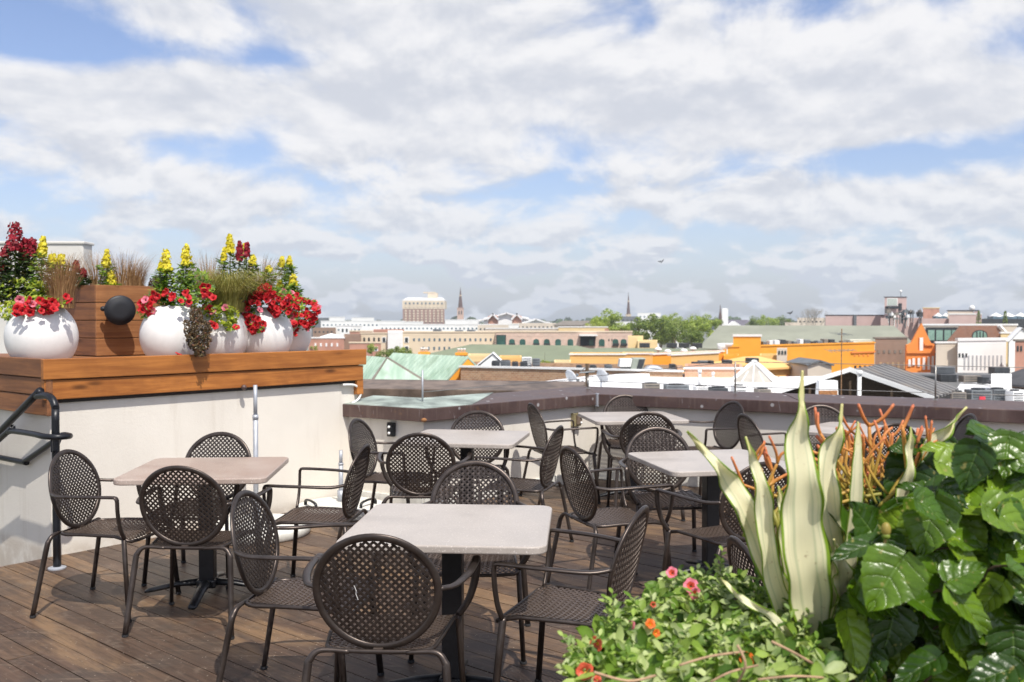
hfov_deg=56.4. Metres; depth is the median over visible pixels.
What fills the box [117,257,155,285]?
grass clump
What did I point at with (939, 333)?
window
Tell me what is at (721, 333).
grey green roof hall
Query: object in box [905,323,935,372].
orange gable building
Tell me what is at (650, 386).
rooftop unit
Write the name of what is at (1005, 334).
cream gable block
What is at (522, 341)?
window
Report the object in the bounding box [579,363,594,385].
wooden pole
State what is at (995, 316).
tent roof
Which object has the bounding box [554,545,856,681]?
trailing bedding plant
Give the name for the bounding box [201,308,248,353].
white pot
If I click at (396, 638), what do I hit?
dining chair
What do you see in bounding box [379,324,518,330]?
white roof range
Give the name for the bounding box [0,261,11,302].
snapdragon
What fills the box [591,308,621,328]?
tree
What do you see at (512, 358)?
parapet building
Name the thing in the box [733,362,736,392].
railing post
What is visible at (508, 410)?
parapet wall
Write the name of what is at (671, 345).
rooftop unit
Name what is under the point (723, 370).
salmon brick building
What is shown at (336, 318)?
white office block
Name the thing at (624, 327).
tree
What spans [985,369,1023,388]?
slate roof house
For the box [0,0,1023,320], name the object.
sky
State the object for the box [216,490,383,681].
dining chair
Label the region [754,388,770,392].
rooftop unit
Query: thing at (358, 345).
rosy brick block
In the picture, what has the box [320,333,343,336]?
white pediment roof
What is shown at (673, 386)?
rooftop unit
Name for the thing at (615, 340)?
window
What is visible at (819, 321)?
tan skyline block
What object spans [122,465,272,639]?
dining chair
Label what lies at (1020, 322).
tent deck building
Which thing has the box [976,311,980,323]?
cypress
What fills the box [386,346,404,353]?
tree
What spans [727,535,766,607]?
dining chair
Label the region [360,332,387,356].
cream wing
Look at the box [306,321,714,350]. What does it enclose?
ground
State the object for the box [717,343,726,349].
white dish
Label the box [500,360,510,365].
rooftop unit
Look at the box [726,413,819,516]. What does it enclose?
dining chair
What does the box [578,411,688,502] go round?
cafe table
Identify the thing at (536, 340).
window
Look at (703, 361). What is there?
rooftop unit
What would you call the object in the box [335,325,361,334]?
white hotel wing
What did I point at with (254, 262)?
snapdragon
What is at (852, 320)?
mauve building
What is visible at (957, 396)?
rooftop unit
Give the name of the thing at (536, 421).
dining chair
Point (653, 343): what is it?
pale orange cottage
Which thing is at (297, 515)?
dining chair
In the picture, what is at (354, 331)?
rosy upper block
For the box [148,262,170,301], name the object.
snapdragon
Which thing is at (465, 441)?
cafe table
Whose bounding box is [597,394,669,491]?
dining chair
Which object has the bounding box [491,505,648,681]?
dining chair
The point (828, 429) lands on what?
cafe table
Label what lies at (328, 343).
rosy brick building
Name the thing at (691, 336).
tree
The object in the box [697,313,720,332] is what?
tree
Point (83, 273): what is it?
snapdragon
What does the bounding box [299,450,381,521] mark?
umbrella base
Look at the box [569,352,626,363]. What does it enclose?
pale orange block
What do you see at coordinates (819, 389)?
railing cable
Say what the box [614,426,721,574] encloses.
dining chair
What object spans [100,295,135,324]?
outdoor speaker
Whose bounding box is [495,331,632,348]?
arcade brick building
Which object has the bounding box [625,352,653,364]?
pale orange block
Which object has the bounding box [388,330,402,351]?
white stair block
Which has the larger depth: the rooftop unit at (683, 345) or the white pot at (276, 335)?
the rooftop unit at (683, 345)
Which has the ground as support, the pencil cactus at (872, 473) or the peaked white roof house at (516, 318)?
the peaked white roof house at (516, 318)
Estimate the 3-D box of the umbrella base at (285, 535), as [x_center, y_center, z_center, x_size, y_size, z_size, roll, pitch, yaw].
[-1.910,0.882,7.122,0.800,1.110,0.800,0,1,0]
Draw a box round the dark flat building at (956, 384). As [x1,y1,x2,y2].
[915,373,990,387]
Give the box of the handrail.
[0,387,72,570]
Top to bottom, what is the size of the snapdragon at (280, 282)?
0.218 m
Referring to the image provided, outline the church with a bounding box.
[719,305,749,324]
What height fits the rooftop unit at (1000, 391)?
0.744 m
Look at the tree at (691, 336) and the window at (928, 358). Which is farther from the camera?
the tree at (691, 336)
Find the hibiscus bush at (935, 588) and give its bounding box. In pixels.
[821,419,1023,681]
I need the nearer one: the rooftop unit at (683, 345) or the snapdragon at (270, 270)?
the snapdragon at (270, 270)
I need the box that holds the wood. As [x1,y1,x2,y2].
[345,316,986,329]
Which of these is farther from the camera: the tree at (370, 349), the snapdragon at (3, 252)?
the tree at (370, 349)
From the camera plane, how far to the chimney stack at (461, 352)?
66.95 m
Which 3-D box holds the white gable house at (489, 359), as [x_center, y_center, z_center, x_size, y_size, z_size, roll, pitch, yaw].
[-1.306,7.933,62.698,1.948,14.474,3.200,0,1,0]
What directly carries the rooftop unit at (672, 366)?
on the old brick building at (548, 371)
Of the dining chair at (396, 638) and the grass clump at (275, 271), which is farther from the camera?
the grass clump at (275, 271)
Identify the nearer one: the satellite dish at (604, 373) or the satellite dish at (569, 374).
the satellite dish at (604, 373)
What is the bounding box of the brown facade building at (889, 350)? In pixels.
[873,337,907,369]
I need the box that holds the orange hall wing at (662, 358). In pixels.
[649,350,724,364]
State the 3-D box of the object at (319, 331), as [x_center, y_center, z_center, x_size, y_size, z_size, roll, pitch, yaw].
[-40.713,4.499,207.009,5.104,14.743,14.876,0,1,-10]
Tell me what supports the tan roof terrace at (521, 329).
on the ground
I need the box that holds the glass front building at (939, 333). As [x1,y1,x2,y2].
[926,327,957,364]
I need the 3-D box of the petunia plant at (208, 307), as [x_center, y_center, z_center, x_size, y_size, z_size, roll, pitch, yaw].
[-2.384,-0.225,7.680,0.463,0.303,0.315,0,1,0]
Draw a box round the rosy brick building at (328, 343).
[309,337,344,350]
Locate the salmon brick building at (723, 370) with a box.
[683,364,743,377]
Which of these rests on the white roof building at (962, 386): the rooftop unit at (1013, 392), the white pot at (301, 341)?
the rooftop unit at (1013, 392)
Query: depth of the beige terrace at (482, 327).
214.98 m
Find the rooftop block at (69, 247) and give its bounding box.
[0,241,93,352]
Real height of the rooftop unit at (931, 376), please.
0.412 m
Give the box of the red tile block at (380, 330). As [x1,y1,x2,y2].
[373,329,403,331]
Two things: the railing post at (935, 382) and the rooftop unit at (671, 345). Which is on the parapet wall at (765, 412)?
the railing post at (935, 382)
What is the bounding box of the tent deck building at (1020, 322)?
[982,319,1023,328]
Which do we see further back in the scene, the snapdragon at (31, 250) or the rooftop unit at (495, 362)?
the rooftop unit at (495, 362)
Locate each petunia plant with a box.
[0,277,63,320]
[10,293,72,316]
[136,288,175,318]
[160,268,213,306]
[178,283,216,307]
[191,296,239,331]
[240,292,266,334]
[247,283,304,318]
[279,288,321,336]
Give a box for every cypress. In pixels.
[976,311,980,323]
[1002,311,1007,323]
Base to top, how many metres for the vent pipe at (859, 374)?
3.800 m
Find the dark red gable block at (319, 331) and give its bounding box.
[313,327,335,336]
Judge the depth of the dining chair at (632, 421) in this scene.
7.60 m
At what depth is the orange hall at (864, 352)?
94.41 m
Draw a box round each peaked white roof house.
[478,312,530,323]
[487,313,498,323]
[511,313,521,322]
[522,318,549,322]
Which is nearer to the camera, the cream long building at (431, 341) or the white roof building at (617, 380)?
the white roof building at (617, 380)
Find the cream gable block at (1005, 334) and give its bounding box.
[999,332,1011,366]
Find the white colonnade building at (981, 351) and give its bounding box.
[955,337,1007,372]
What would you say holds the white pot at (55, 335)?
on the ledge wall at (121, 415)
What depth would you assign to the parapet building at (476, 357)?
74.05 m
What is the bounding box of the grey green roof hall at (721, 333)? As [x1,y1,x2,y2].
[698,325,910,363]
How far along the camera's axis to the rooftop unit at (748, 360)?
60.04 m
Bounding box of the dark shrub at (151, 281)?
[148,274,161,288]
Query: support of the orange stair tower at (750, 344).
on the ground
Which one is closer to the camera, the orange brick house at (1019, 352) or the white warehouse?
the orange brick house at (1019, 352)
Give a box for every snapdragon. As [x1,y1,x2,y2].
[0,245,15,301]
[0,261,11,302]
[1,221,27,299]
[12,237,33,297]
[20,237,45,295]
[26,235,52,297]
[42,253,60,287]
[49,253,71,286]
[69,259,84,284]
[74,268,92,288]
[95,249,116,284]
[102,270,122,284]
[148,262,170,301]
[156,248,177,305]
[174,243,197,307]
[215,247,229,284]
[221,233,238,277]
[229,240,251,301]
[237,241,257,302]
[242,254,259,286]
[259,265,277,300]
[272,256,289,289]
[275,279,287,289]
[282,255,299,294]
[285,273,303,296]
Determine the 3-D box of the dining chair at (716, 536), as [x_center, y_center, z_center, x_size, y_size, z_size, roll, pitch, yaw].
[1.181,1.048,5.163,0.657,0.868,0.581,-1,1,-26]
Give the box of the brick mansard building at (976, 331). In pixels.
[947,324,1006,340]
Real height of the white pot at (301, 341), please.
0.403 m
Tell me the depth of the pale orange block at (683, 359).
68.06 m
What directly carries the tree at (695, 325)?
on the ground
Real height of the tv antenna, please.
4.770 m
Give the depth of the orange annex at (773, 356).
72.05 m
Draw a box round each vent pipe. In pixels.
[698,370,701,385]
[711,372,714,384]
[856,370,861,395]
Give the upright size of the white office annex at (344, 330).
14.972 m
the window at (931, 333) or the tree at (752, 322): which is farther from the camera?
the tree at (752, 322)
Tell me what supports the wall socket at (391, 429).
attached to the parapet wall at (376, 413)
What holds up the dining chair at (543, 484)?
on the deck
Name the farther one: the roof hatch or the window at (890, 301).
the window at (890, 301)
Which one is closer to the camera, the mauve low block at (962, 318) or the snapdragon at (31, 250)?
the snapdragon at (31, 250)
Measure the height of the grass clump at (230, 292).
0.343 m
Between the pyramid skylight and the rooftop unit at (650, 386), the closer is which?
the rooftop unit at (650, 386)
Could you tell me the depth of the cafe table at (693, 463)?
5.82 m
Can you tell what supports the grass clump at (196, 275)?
in the white pot at (232, 341)
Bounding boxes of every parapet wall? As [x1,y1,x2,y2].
[343,395,426,503]
[423,386,598,503]
[584,386,1023,492]
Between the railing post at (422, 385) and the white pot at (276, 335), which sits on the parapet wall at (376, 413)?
the railing post at (422, 385)
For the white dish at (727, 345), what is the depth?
79.86 m
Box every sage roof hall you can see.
[430,344,602,362]
[592,348,711,352]
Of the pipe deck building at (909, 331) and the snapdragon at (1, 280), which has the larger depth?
the pipe deck building at (909, 331)
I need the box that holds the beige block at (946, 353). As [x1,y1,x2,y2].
[934,341,957,372]
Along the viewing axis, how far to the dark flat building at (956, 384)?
73.93 m
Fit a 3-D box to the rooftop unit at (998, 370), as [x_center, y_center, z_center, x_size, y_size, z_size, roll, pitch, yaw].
[29.282,1.784,57.445,0.932,0.408,0.822,0,1,0]
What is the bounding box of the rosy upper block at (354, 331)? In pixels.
[349,330,372,333]
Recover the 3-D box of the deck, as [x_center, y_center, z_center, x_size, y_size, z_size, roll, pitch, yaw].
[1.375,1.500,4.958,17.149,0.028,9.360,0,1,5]
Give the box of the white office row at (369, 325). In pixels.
[321,321,403,329]
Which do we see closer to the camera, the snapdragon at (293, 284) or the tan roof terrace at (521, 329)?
the snapdragon at (293, 284)
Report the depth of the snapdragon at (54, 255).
6.97 m
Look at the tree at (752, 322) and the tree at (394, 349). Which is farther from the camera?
the tree at (752, 322)
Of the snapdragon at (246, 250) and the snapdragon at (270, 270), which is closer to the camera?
the snapdragon at (246, 250)
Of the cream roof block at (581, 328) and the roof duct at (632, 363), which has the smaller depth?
the roof duct at (632, 363)
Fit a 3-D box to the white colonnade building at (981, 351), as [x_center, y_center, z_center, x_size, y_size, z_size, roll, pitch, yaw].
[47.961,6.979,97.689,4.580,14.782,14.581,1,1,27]
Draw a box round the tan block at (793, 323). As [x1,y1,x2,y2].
[785,322,796,324]
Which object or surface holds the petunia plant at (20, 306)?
in the white pot at (55, 335)
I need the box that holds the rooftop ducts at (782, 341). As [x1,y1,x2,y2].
[761,339,852,344]
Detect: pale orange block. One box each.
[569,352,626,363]
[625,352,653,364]
[667,351,719,372]
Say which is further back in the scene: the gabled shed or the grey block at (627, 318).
the grey block at (627, 318)
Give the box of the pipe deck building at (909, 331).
[881,318,917,339]
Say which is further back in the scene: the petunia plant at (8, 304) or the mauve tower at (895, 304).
the mauve tower at (895, 304)
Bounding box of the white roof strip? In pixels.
[617,321,651,339]
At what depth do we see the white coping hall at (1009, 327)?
111.99 m
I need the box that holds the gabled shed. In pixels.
[771,363,958,398]
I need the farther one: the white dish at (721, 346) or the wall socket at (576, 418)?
the white dish at (721, 346)
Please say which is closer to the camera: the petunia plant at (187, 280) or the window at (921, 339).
the petunia plant at (187, 280)
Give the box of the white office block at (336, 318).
[329,317,344,320]
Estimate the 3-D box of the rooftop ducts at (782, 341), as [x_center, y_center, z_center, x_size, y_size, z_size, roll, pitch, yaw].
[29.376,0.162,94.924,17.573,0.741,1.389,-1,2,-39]
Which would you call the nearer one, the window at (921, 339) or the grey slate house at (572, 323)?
the window at (921, 339)
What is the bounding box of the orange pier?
[724,354,738,359]
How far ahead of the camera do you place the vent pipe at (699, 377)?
40.49 m
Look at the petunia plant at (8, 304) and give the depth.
6.86 m
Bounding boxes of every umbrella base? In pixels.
[216,385,310,545]
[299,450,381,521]
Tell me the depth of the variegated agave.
1.58 m
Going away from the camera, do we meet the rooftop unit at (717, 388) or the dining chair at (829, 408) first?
the dining chair at (829, 408)
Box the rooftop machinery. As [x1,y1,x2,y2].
[885,308,922,328]
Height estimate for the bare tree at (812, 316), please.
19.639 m
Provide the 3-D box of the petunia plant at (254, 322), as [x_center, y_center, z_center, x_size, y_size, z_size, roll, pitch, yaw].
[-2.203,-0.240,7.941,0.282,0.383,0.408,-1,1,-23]
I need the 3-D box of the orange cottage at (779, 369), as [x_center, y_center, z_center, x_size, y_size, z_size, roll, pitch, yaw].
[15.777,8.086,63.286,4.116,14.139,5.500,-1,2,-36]
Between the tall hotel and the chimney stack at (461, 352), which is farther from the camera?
the tall hotel
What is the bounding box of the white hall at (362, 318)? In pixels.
[351,317,373,320]
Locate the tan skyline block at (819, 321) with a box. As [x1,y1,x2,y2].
[797,318,824,325]
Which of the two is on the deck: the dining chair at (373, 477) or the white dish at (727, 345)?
the dining chair at (373, 477)
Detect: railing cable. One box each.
[424,378,586,391]
[589,361,1023,376]
[595,381,1023,395]
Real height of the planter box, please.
0.581 m
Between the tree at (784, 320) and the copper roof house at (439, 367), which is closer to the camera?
the copper roof house at (439, 367)
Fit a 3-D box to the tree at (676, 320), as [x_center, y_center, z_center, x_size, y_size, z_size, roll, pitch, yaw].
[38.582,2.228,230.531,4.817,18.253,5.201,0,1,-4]
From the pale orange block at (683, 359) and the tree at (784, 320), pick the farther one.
the tree at (784, 320)
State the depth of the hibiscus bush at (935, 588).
1.50 m
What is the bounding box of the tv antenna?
[825,329,855,394]
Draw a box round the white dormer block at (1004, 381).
[991,374,1011,389]
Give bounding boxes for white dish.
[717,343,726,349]
[724,343,732,353]
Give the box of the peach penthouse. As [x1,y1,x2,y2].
[923,308,938,317]
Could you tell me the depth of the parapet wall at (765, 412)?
8.77 m
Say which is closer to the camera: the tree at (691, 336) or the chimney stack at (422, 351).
the chimney stack at (422, 351)
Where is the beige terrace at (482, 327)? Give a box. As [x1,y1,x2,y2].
[478,325,508,330]
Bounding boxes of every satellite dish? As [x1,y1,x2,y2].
[565,370,578,380]
[597,369,608,386]
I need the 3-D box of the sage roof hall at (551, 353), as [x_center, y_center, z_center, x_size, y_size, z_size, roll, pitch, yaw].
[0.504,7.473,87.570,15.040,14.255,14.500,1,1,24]
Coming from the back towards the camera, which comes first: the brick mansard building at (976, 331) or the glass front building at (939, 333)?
the glass front building at (939, 333)
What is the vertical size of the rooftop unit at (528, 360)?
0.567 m
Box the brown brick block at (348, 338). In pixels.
[344,334,360,349]
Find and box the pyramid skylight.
[726,360,780,384]
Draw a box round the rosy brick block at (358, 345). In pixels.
[349,342,381,356]
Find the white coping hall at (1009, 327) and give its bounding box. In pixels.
[922,324,1017,331]
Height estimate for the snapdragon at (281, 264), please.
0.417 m
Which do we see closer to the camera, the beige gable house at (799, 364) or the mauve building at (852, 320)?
the beige gable house at (799, 364)
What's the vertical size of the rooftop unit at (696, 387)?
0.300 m
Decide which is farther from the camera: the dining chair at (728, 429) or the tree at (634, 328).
the tree at (634, 328)
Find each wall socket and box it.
[387,422,395,436]
[571,412,582,426]
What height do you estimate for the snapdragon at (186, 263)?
0.527 m
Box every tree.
[367,343,377,353]
[375,349,390,356]
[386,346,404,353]
[585,318,607,325]
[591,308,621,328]
[607,321,630,330]
[627,316,651,336]
[637,313,680,345]
[655,320,685,343]
[661,312,682,342]
[677,328,704,345]
[680,314,713,348]
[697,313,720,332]
[745,315,764,324]
[756,315,779,324]
[772,315,791,324]
[785,308,830,325]
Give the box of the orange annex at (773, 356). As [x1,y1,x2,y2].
[760,353,776,359]
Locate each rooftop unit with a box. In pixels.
[492,360,499,365]
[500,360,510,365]
[512,361,517,366]
[520,361,527,366]
[522,357,531,365]
[532,358,539,365]
[604,364,611,367]
[639,343,649,347]
[642,382,659,388]
[663,383,688,389]
[667,343,676,347]
[669,364,675,368]
[679,343,688,347]
[692,343,701,347]
[693,385,708,389]
[697,360,707,363]
[708,386,727,390]
[722,360,731,363]
[731,384,746,391]
[745,358,758,362]
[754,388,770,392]
[921,375,934,379]
[931,366,955,373]
[936,374,956,381]
[950,390,965,398]
[958,375,978,382]
[964,388,991,399]
[977,376,989,383]
[987,387,1007,400]
[988,367,1009,373]
[1005,389,1023,400]
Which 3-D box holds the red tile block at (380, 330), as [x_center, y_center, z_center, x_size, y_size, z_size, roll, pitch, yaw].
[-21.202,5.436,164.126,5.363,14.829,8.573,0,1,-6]
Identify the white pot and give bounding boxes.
[4,306,78,358]
[139,306,203,355]
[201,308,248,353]
[244,307,292,352]
[282,310,311,350]
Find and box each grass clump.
[34,251,93,307]
[72,251,119,284]
[84,248,160,285]
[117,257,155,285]
[152,268,300,311]
[173,249,236,299]
[234,256,288,287]
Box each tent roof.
[932,313,943,317]
[987,313,1002,318]
[1002,313,1016,318]
[1015,313,1023,318]
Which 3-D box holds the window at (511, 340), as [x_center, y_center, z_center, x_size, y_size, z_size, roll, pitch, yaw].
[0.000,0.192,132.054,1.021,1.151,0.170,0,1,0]
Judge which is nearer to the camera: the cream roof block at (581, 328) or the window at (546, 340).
the window at (546, 340)
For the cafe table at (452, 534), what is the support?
on the deck
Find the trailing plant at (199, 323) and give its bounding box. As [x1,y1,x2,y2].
[182,307,211,356]
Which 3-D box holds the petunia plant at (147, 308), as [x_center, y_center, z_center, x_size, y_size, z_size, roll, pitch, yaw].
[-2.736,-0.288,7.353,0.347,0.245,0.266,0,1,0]
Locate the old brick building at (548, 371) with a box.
[459,362,684,380]
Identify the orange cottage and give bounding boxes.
[628,336,642,347]
[638,340,656,347]
[714,356,791,376]
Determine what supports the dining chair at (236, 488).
on the deck
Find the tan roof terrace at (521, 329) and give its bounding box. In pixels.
[486,328,557,330]
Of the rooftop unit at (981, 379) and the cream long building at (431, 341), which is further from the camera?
the cream long building at (431, 341)
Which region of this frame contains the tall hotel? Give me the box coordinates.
[402,292,446,323]
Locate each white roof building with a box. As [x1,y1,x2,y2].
[550,373,819,391]
[957,382,1023,391]
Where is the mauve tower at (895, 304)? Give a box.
[885,297,906,317]
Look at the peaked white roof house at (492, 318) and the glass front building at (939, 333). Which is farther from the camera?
the peaked white roof house at (492, 318)
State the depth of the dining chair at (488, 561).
4.92 m
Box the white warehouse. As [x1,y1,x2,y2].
[445,319,480,323]
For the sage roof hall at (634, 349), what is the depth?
94.84 m
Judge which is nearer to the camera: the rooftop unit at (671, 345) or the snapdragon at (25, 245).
the snapdragon at (25, 245)
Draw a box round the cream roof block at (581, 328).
[558,326,607,330]
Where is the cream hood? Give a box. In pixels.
[844,339,874,344]
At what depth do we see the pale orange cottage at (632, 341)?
116.03 m
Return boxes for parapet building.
[468,353,490,361]
[500,355,521,361]
[554,360,570,362]
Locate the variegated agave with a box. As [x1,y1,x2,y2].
[686,370,967,672]
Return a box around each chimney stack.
[418,348,429,354]
[455,348,467,355]
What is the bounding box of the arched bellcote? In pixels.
[777,348,786,361]
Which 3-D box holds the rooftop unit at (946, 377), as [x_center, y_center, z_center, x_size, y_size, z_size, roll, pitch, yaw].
[28.833,2.446,63.462,1.076,0.496,0.822,0,1,0]
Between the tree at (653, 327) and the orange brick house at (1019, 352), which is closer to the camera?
the orange brick house at (1019, 352)
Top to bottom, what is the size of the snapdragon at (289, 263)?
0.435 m
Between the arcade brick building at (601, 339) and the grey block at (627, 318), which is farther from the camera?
the grey block at (627, 318)
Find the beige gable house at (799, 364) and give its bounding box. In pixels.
[786,357,834,375]
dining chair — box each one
[30,449,180,621]
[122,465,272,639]
[136,432,262,588]
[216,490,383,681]
[262,444,380,581]
[301,533,480,681]
[337,418,435,539]
[376,432,471,563]
[405,460,530,664]
[424,410,511,504]
[475,425,573,554]
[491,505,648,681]
[519,403,600,504]
[547,446,674,605]
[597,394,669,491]
[601,412,684,521]
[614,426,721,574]
[655,462,786,586]
[666,401,753,506]
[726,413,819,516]
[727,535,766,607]
[806,404,875,502]
[816,423,915,479]
[893,413,976,443]
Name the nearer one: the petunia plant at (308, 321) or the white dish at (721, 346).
the petunia plant at (308, 321)
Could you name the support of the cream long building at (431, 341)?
on the ground
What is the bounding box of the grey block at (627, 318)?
[618,316,637,320]
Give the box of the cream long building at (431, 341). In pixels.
[403,331,495,353]
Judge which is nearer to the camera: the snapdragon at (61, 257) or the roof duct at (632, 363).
the snapdragon at (61, 257)
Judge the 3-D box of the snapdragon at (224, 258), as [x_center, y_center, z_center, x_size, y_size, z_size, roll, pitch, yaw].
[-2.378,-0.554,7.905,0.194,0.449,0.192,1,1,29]
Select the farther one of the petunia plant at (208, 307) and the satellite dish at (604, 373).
the satellite dish at (604, 373)
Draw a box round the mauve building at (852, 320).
[825,315,884,325]
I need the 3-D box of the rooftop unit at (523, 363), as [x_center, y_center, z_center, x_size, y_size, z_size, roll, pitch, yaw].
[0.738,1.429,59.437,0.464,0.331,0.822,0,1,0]
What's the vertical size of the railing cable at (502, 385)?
0.026 m
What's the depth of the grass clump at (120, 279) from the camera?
8.00 m
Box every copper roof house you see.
[363,356,424,379]
[389,353,476,379]
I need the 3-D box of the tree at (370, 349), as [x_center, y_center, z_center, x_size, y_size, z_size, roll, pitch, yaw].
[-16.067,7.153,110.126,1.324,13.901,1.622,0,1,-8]
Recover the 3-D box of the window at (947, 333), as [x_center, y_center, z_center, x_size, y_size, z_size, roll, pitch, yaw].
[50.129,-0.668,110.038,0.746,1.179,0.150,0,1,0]
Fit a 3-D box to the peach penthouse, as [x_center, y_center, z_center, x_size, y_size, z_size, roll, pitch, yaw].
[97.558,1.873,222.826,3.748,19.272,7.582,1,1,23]
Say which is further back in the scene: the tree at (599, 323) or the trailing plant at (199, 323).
the tree at (599, 323)
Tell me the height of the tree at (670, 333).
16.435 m
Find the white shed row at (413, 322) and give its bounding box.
[404,321,423,323]
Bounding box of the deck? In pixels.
[0,479,848,681]
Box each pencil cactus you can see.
[731,435,786,556]
[813,403,937,538]
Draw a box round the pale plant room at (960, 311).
[946,310,972,317]
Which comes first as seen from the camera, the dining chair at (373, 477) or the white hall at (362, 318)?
the dining chair at (373, 477)
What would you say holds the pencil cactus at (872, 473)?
in the tall planter
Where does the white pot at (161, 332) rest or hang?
on the ledge wall at (121, 415)
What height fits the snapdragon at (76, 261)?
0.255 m
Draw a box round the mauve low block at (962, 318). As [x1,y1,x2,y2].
[948,313,981,323]
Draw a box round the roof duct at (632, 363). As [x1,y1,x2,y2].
[618,357,662,368]
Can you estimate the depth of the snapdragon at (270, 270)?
8.04 m
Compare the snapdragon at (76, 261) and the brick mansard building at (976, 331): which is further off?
the brick mansard building at (976, 331)
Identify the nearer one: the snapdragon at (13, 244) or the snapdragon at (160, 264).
the snapdragon at (13, 244)
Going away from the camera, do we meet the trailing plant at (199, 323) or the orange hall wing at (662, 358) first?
the trailing plant at (199, 323)
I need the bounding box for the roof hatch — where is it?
[815,380,837,394]
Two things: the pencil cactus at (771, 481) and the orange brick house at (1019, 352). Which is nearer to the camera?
the pencil cactus at (771, 481)
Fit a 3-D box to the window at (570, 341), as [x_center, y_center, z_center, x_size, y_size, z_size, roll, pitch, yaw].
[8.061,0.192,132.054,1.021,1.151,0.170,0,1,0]
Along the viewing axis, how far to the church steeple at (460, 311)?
617.98 m
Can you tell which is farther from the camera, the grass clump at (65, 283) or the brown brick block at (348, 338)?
the brown brick block at (348, 338)
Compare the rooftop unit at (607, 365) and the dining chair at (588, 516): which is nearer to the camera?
the dining chair at (588, 516)
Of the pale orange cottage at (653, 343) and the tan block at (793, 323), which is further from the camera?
the tan block at (793, 323)
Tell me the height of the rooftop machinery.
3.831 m
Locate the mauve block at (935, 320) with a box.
[918,318,948,326]
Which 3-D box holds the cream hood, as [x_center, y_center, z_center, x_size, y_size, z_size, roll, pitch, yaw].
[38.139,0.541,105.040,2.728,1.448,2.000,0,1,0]
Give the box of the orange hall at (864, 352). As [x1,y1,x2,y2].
[724,341,875,372]
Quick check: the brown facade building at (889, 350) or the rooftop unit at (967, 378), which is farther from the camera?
the brown facade building at (889, 350)
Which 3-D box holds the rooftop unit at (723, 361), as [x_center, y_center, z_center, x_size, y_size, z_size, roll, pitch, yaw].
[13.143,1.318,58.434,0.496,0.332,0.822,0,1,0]
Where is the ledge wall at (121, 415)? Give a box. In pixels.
[0,349,365,566]
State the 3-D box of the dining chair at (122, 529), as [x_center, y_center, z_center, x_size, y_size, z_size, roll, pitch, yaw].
[-2.255,1.044,5.339,0.581,0.868,0.657,0,1,9]
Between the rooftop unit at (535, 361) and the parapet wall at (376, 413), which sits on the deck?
the parapet wall at (376, 413)
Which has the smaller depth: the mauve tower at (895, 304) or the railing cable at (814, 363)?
the railing cable at (814, 363)
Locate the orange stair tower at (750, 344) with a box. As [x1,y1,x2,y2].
[732,334,761,356]
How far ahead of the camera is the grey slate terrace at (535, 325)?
259.96 m
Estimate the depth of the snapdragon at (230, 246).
7.92 m
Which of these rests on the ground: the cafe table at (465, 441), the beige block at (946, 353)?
the beige block at (946, 353)
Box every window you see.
[404,337,408,342]
[496,335,505,344]
[508,338,515,344]
[519,338,525,344]
[533,338,539,342]
[543,338,550,344]
[554,338,561,344]
[567,338,573,344]
[598,338,604,346]
[612,338,618,346]
[620,338,626,346]
[887,298,897,305]
[920,338,922,350]
[927,357,929,369]
[928,330,934,339]
[936,330,942,339]
[944,330,950,339]
[972,330,987,337]
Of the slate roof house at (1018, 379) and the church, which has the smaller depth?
the slate roof house at (1018, 379)
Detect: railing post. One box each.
[422,370,422,401]
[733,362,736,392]
[933,366,937,399]
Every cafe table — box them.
[113,457,288,609]
[336,503,551,681]
[400,429,529,503]
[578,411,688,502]
[628,449,786,580]
[809,422,925,511]
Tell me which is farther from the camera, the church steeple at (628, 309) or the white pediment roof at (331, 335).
the church steeple at (628, 309)
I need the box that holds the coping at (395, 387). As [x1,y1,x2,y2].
[358,379,585,398]
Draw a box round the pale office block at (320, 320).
[311,318,328,336]
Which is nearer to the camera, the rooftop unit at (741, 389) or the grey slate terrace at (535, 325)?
the rooftop unit at (741, 389)
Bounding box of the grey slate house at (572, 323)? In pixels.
[553,321,595,327]
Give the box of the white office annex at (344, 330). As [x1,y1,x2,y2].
[340,327,350,335]
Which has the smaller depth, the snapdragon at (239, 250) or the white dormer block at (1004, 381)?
the snapdragon at (239, 250)
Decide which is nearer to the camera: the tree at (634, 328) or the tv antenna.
the tv antenna
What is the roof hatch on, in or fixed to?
on the white roof building at (617, 380)
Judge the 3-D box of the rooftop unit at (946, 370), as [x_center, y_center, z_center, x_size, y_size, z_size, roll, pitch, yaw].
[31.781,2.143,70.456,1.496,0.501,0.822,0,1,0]
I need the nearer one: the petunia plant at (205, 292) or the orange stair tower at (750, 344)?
the petunia plant at (205, 292)
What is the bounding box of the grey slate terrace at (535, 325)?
[512,323,555,327]
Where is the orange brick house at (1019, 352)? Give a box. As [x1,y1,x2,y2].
[1013,339,1023,370]
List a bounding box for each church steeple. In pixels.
[457,287,463,318]
[625,292,630,315]
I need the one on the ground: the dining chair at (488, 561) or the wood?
the wood
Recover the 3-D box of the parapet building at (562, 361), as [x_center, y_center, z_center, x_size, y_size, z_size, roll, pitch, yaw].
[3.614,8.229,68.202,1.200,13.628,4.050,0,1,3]
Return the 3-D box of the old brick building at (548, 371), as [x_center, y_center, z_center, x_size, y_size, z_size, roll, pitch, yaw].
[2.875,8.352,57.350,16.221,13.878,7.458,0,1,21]
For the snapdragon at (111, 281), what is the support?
in the planter box
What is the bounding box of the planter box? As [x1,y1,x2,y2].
[64,285,164,355]
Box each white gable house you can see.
[477,352,501,365]
[1006,327,1023,372]

